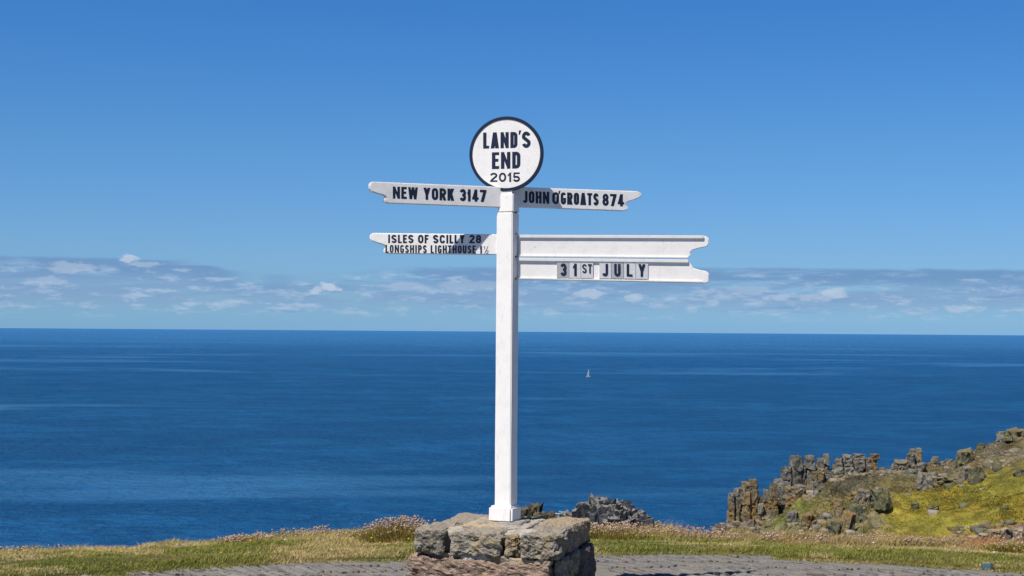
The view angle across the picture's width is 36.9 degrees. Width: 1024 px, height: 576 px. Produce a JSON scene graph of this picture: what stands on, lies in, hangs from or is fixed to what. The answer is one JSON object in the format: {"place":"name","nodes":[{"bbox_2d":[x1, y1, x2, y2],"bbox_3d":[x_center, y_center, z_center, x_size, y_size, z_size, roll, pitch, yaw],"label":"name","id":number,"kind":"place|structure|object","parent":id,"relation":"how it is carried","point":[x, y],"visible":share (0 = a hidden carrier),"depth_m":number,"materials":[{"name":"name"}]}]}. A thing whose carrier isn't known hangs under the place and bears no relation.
{"place":"outdoors","nodes":[
{"label":"outdoors","id":0,"kind":"place"},
{"bbox_2d":[0,328,1023,550],"bbox_3d":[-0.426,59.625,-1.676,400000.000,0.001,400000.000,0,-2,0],"label":"sea","id":1,"kind":"structure","parent":0,"point":[118,437],"depth_m":1040.35,"materials":[{"name":"blue liquid"}]},
{"bbox_2d":[521,502,557,518],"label":"sea stack","id":2,"kind":"object","parent":1,"relation":"in","point":[533,510],"visible":0.14,"depth_m":327.32,"materials":[{"name":"stone"}]},
{"bbox_2d":[558,494,661,528],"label":"sea stack","id":3,"kind":"object","parent":1,"relation":"in","point":[600,511],"visible":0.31,"depth_m":296.20,"materials":[{"name":"grey stone"}]},
{"bbox_2d":[0,520,1023,575],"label":"ground","id":4,"kind":"structure","parent":0,"point":[144,568],"depth_m":11.06,"materials":[{"name":"green plant"}]},
{"bbox_2d":[213,533,294,543],"bbox_3d":[-2.159,2.074,12.650,0.744,0.111,0.410,0,-2,0],"label":"thrift clump","id":5,"kind":"object","parent":4,"relation":"on","point":[252,537],"visible":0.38,"depth_m":12.62,"materials":[{"name":"pink plant"}]},
{"bbox_2d":[351,524,382,540],"bbox_3d":[-1.132,2.019,12.646,0.431,0.155,0.481,0,-2,0],"label":"thrift clump","id":6,"kind":"object","parent":4,"relation":"on","point":[355,535],"visible":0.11,"depth_m":12.63,"materials":[{"name":"pink plant"}]},
{"bbox_2d":[338,515,435,543],"bbox_3d":[-0.917,1.961,12.458,0.942,0.234,0.692,0,-2,0],"label":"thrift clump","id":7,"kind":"object","parent":4,"relation":"on","point":[398,531],"visible":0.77,"depth_m":12.33,"materials":[{"name":"pink plant"}]},
{"bbox_2d":[0,521,1009,552],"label":"dry thrift flowers","id":8,"kind":"object","parent":4,"relation":"on","point":[642,527],"visible":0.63,"depth_m":12.68,"materials":[{"name":"beige plant"}]},
{"bbox_2d":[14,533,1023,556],"bbox_3d":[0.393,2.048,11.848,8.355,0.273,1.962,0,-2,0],"label":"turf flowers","id":9,"kind":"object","parent":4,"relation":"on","point":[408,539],"visible":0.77,"depth_m":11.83,"materials":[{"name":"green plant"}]},
{"bbox_2d":[588,522,659,539],"bbox_3d":[0.754,1.991,12.540,0.898,0.143,0.589,0,-2,0],"label":"thrift clump","id":10,"kind":"object","parent":4,"relation":"on","point":[620,534],"visible":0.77,"depth_m":12.46,"materials":[{"name":"pink plant"}]},
{"bbox_2d":[877,537,955,546],"bbox_3d":[3.321,2.104,12.652,0.774,0.105,0.489,0,-2,0],"label":"thrift clump","id":11,"kind":"object","parent":4,"relation":"on","point":[917,543],"visible":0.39,"depth_m":12.55,"materials":[{"name":"pink plant"}]},
{"bbox_2d":[979,533,989,539],"bbox_3d":[4.718,2.495,15.339,0.108,0.097,0.135,1,0,-12],"label":"loose stone","id":12,"kind":"object","parent":4,"relation":"on","point":[986,535],"visible":0.5,"depth_m":15.31,"materials":[{"name":"brown stone"}]},
{"bbox_2d":[981,563,992,570],"bbox_3d":[3.331,1.955,10.774,0.075,0.048,0.056,0,-2,8],"label":"ground lamp","id":13,"kind":"object","parent":4,"relation":"on","point":[988,566],"visible":1,"depth_m":10.75,"materials":[{"name":"blue metal"}]},
{"bbox_2d":[990,528,999,539],"bbox_3d":[4.857,2.474,15.437,0.098,0.117,0.127,-2,2,13],"label":"loose stone","id":14,"kind":"object","parent":4,"relation":"on","point":[993,532],"visible":0.8,"depth_m":15.39,"materials":[{"name":"brown stone"}]},
{"bbox_2d":[973,540,1023,553],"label":"thrift clump","id":15,"kind":"object","parent":4,"relation":"on","point":[1012,547],"visible":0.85,"depth_m":12.31,"materials":[{"name":"beige plant"}]},
{"bbox_2d":[1000,527,1012,539],"bbox_3d":[5.002,2.483,15.538,0.108,0.127,0.152,0,-3,38],"label":"loose stone","id":16,"kind":"object","parent":4,"relation":"on","point":[1006,532],"visible":0.93,"depth_m":15.50,"materials":[{"name":"brown stone"}]},
{"bbox_2d":[1011,528,1023,537],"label":"loose stone","id":17,"kind":"object","parent":4,"relation":"on","point":[1017,532],"visible":0.95,"depth_m":15.60,"materials":[{"name":"brown stone"}]},
{"bbox_2d":[0,0,1023,334],"label":"sky","id":18,"kind":"structure","parent":0,"point":[844,166],"materials":[{"name":"blue"}]},
{"bbox_2d":[81,553,1023,575],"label":"pavement","id":19,"kind":"structure","parent":0,"point":[662,564],"depth_m":10.68,"materials":[{"name":"stone"}]},
{"bbox_2d":[407,512,596,575],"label":"stone plinth","id":20,"kind":"structure","parent":19,"relation":"on","point":[466,544],"depth_m":8.74,"materials":[{"name":"grey stone"}]},
{"bbox_2d":[368,116,708,521],"bbox_3d":[0.140,0.183,9.149,2.037,2.402,0.387,1,-2,-11],"label":"signpost","id":21,"kind":"object","parent":20,"relation":"on","point":[506,155],"visible":1,"depth_m":9.13,"materials":[{"name":"white paint"}]},
{"bbox_2d":[727,439,1023,540],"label":"headland","id":22,"kind":"structure","parent":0,"point":[947,518],"depth_m":127.97,"materials":[{"name":"green plant"}]},
{"bbox_2d":[711,522,725,536],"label":"rock stack","id":23,"kind":"object","parent":22,"relation":"on","point":[721,525],"visible":0.27,"depth_m":144.11,"materials":[{"name":"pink stone"}]},
{"bbox_2d":[725,520,741,532],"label":"rock stack","id":24,"kind":"object","parent":22,"relation":"on","point":[737,524],"visible":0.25,"depth_m":143.13,"materials":[{"name":"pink stone"}]},
{"bbox_2d":[727,488,740,523],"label":"rock stack","id":25,"kind":"object","parent":22,"relation":"on","point":[734,507],"visible":0.76,"depth_m":148.07,"materials":[{"name":"stone"}]},
{"bbox_2d":[740,479,758,522],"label":"rock stack","id":26,"kind":"object","parent":22,"relation":"on","point":[749,499],"visible":0.77,"depth_m":148.31,"materials":[{"name":"stone"}]},
{"bbox_2d":[742,519,759,527],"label":"rock stack","id":27,"kind":"object","parent":22,"relation":"on","point":[750,523],"visible":0.2,"depth_m":142.04,"materials":[{"name":"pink stone"}]},
{"bbox_2d":[756,489,767,519],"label":"rock stack","id":28,"kind":"object","parent":22,"relation":"on","point":[762,510],"visible":0.59,"depth_m":148.29,"materials":[{"name":"stone"}]},
{"bbox_2d":[767,483,778,517],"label":"rock stack","id":29,"kind":"object","parent":22,"relation":"on","point":[772,503],"visible":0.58,"depth_m":147.42,"materials":[{"name":"stone"}]},
{"bbox_2d":[773,477,781,513],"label":"rock stack","id":30,"kind":"object","parent":22,"relation":"on","point":[777,481],"visible":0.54,"depth_m":149.07,"materials":[{"name":"grey stone"}]},
{"bbox_2d":[780,455,803,512],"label":"rock stack","id":31,"kind":"object","parent":22,"relation":"on","point":[790,474],"visible":0.57,"depth_m":148.66,"materials":[{"name":"grey stone"}]},
{"bbox_2d":[786,511,799,522],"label":"boulder","id":32,"kind":"object","parent":22,"relation":"on","point":[792,517],"visible":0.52,"depth_m":126.90,"materials":[{"name":"grey stone"}]},
{"bbox_2d":[785,484,806,508],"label":"rock stack","id":33,"kind":"object","parent":22,"relation":"on","point":[792,493],"visible":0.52,"depth_m":145.44,"materials":[{"name":"stone"}]},
{"bbox_2d":[798,455,815,492],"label":"rock stack","id":34,"kind":"object","parent":22,"relation":"on","point":[808,466],"visible":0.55,"depth_m":148.96,"materials":[{"name":"grey stone"}]},
{"bbox_2d":[801,510,817,529],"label":"boulder","id":35,"kind":"object","parent":22,"relation":"on","point":[808,519],"visible":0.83,"depth_m":121.59,"materials":[{"name":"stone"}]},
{"bbox_2d":[810,468,824,490],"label":"rock stack","id":36,"kind":"object","parent":22,"relation":"on","point":[817,478],"visible":0.66,"depth_m":148.54,"materials":[{"name":"brown stone"}]},
{"bbox_2d":[816,453,829,482],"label":"rock stack","id":37,"kind":"object","parent":22,"relation":"on","point":[824,462],"visible":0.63,"depth_m":149.51,"materials":[{"name":"grey stone"}]},
{"bbox_2d":[828,464,835,480],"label":"rock stack","id":38,"kind":"object","parent":22,"relation":"on","point":[831,473],"visible":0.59,"depth_m":149.32,"materials":[{"name":"grey stone"}]},
{"bbox_2d":[823,518,844,534],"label":"boulder","id":39,"kind":"object","parent":22,"relation":"on","point":[834,526],"visible":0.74,"depth_m":114.56,"materials":[{"name":"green stone"}]},
{"bbox_2d":[833,498,842,517],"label":"boulder","id":40,"kind":"object","parent":22,"relation":"on","point":[838,507],"visible":0.8,"depth_m":124.22,"materials":[{"name":"stone"}]},
{"bbox_2d":[834,454,853,474],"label":"rock stack","id":41,"kind":"object","parent":22,"relation":"on","point":[844,463],"visible":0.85,"depth_m":149.06,"materials":[{"name":"grey stone"}]},
{"bbox_2d":[840,510,855,529],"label":"boulder","id":42,"kind":"object","parent":22,"relation":"on","point":[847,519],"visible":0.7,"depth_m":116.20,"materials":[{"name":"stone"}]},
{"bbox_2d":[847,503,867,522],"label":"boulder","id":43,"kind":"object","parent":22,"relation":"on","point":[859,510],"visible":0.64,"depth_m":120.34,"materials":[{"name":"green stone"}]},
{"bbox_2d":[852,453,865,473],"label":"rock stack","id":44,"kind":"object","parent":22,"relation":"on","point":[858,462],"visible":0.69,"depth_m":148.94,"materials":[{"name":"grey stone"}]},
{"bbox_2d":[854,488,871,506],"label":"boulder","id":45,"kind":"object","parent":22,"relation":"on","point":[863,496],"visible":0.65,"depth_m":126.10,"materials":[{"name":"grey stone"}]},
{"bbox_2d":[863,465,873,471],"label":"rock stack","id":46,"kind":"object","parent":22,"relation":"on","point":[869,467],"visible":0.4,"depth_m":149.00,"materials":[{"name":"brown stone"}]},
{"bbox_2d":[865,453,879,471],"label":"rock stack","id":47,"kind":"object","parent":22,"relation":"on","point":[872,459],"visible":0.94,"depth_m":149.16,"materials":[{"name":"stone"}]},
{"bbox_2d":[725,428,1023,540],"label":"headland grass","id":48,"kind":"structure","parent":22,"relation":"on","point":[959,498],"depth_m":129.94,"materials":[{"name":"green plant"}]},
{"bbox_2d":[738,437,1023,538],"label":"slope rubble","id":49,"kind":"object","parent":22,"relation":"on","point":[981,527],"visible":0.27,"depth_m":134.28,"materials":[{"name":"stone"}]},
{"bbox_2d":[870,487,892,511],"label":"boulder","id":50,"kind":"object","parent":22,"relation":"on","point":[880,500],"visible":1,"depth_m":124.31,"materials":[{"name":"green stone"}]},
{"bbox_2d":[891,459,908,469],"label":"boulder","id":51,"kind":"object","parent":22,"relation":"on","point":[901,464],"visible":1,"depth_m":148.91,"materials":[{"name":"grey stone"}]},
{"bbox_2d":[906,453,914,467],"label":"rock stack","id":52,"kind":"object","parent":22,"relation":"on","point":[910,457],"visible":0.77,"depth_m":149.02,"materials":[{"name":"grey stone"}]},
{"bbox_2d":[911,502,918,509],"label":"boulder","id":53,"kind":"object","parent":22,"relation":"on","point":[914,505],"visible":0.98,"depth_m":125.84,"materials":[{"name":"grey stone"}]},
{"bbox_2d":[909,448,921,464],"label":"rock stack","id":54,"kind":"object","parent":22,"relation":"on","point":[918,455],"visible":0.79,"depth_m":149.59,"materials":[{"name":"grey stone"}]},
{"bbox_2d":[908,462,928,473],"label":"boulder","id":55,"kind":"object","parent":22,"relation":"on","point":[917,468],"visible":0.62,"depth_m":145.19,"materials":[{"name":"grey stone"}]},
{"bbox_2d":[916,472,932,490],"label":"boulder","id":56,"kind":"object","parent":22,"relation":"on","point":[924,481],"visible":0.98,"depth_m":135.59,"materials":[{"name":"grey stone"}]},
{"bbox_2d":[926,462,933,467],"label":"rock stack","id":57,"kind":"object","parent":22,"relation":"on","point":[929,464],"visible":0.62,"depth_m":148.99,"materials":[{"name":"stone"}]},
{"bbox_2d":[927,506,938,509],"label":"boulder","id":58,"kind":"object","parent":22,"relation":"on","point":[932,507],"visible":0.76,"depth_m":125.04,"materials":[{"name":"grey stone"}]},
{"bbox_2d":[930,456,939,466],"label":"rock stack","id":59,"kind":"object","parent":22,"relation":"on","point":[935,460],"visible":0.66,"depth_m":149.56,"materials":[{"name":"grey stone"}]},
{"bbox_2d":[939,459,951,465],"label":"rock stack","id":60,"kind":"object","parent":22,"relation":"on","point":[945,462],"visible":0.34,"depth_m":149.40,"materials":[{"name":"grey stone"}]},
{"bbox_2d":[936,477,956,483],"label":"boulder","id":61,"kind":"object","parent":22,"relation":"on","point":[945,480],"visible":0.84,"depth_m":136.68,"materials":[{"name":"grey stone"}]},
{"bbox_2d":[954,448,974,467],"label":"boulder","id":62,"kind":"object","parent":22,"relation":"on","point":[963,457],"visible":0.83,"depth_m":144.81,"materials":[{"name":"grey stone"}]},
{"bbox_2d":[962,464,970,481],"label":"boulder","id":63,"kind":"object","parent":22,"relation":"on","point":[965,471],"visible":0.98,"depth_m":135.51,"materials":[{"name":"grey stone"}]},
{"bbox_2d":[967,466,986,484],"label":"boulder","id":64,"kind":"object","parent":22,"relation":"on","point":[976,474],"visible":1,"depth_m":134.41,"materials":[{"name":"grey stone"}]},
{"bbox_2d":[976,443,985,451],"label":"boulder","id":65,"kind":"object","parent":22,"relation":"on","point":[980,446],"visible":0.95,"depth_m":148.38,"materials":[{"name":"grey stone"}]},
{"bbox_2d":[996,431,1004,443],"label":"boulder","id":66,"kind":"object","parent":22,"relation":"on","point":[1000,435],"visible":0.6,"depth_m":147.06,"materials":[{"name":"grey stone"}]},
{"bbox_2d":[1003,427,1023,442],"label":"boulder","id":67,"kind":"object","parent":22,"relation":"on","point":[1013,434],"visible":0.92,"depth_m":145.26,"materials":[{"name":"grey stone"}]},
{"bbox_2d":[1013,467,1023,476],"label":"boulder","id":68,"kind":"object","parent":22,"relation":"on","point":[1018,472],"visible":1,"depth_m":130.97,"materials":[{"name":"grey stone"}]}
]}

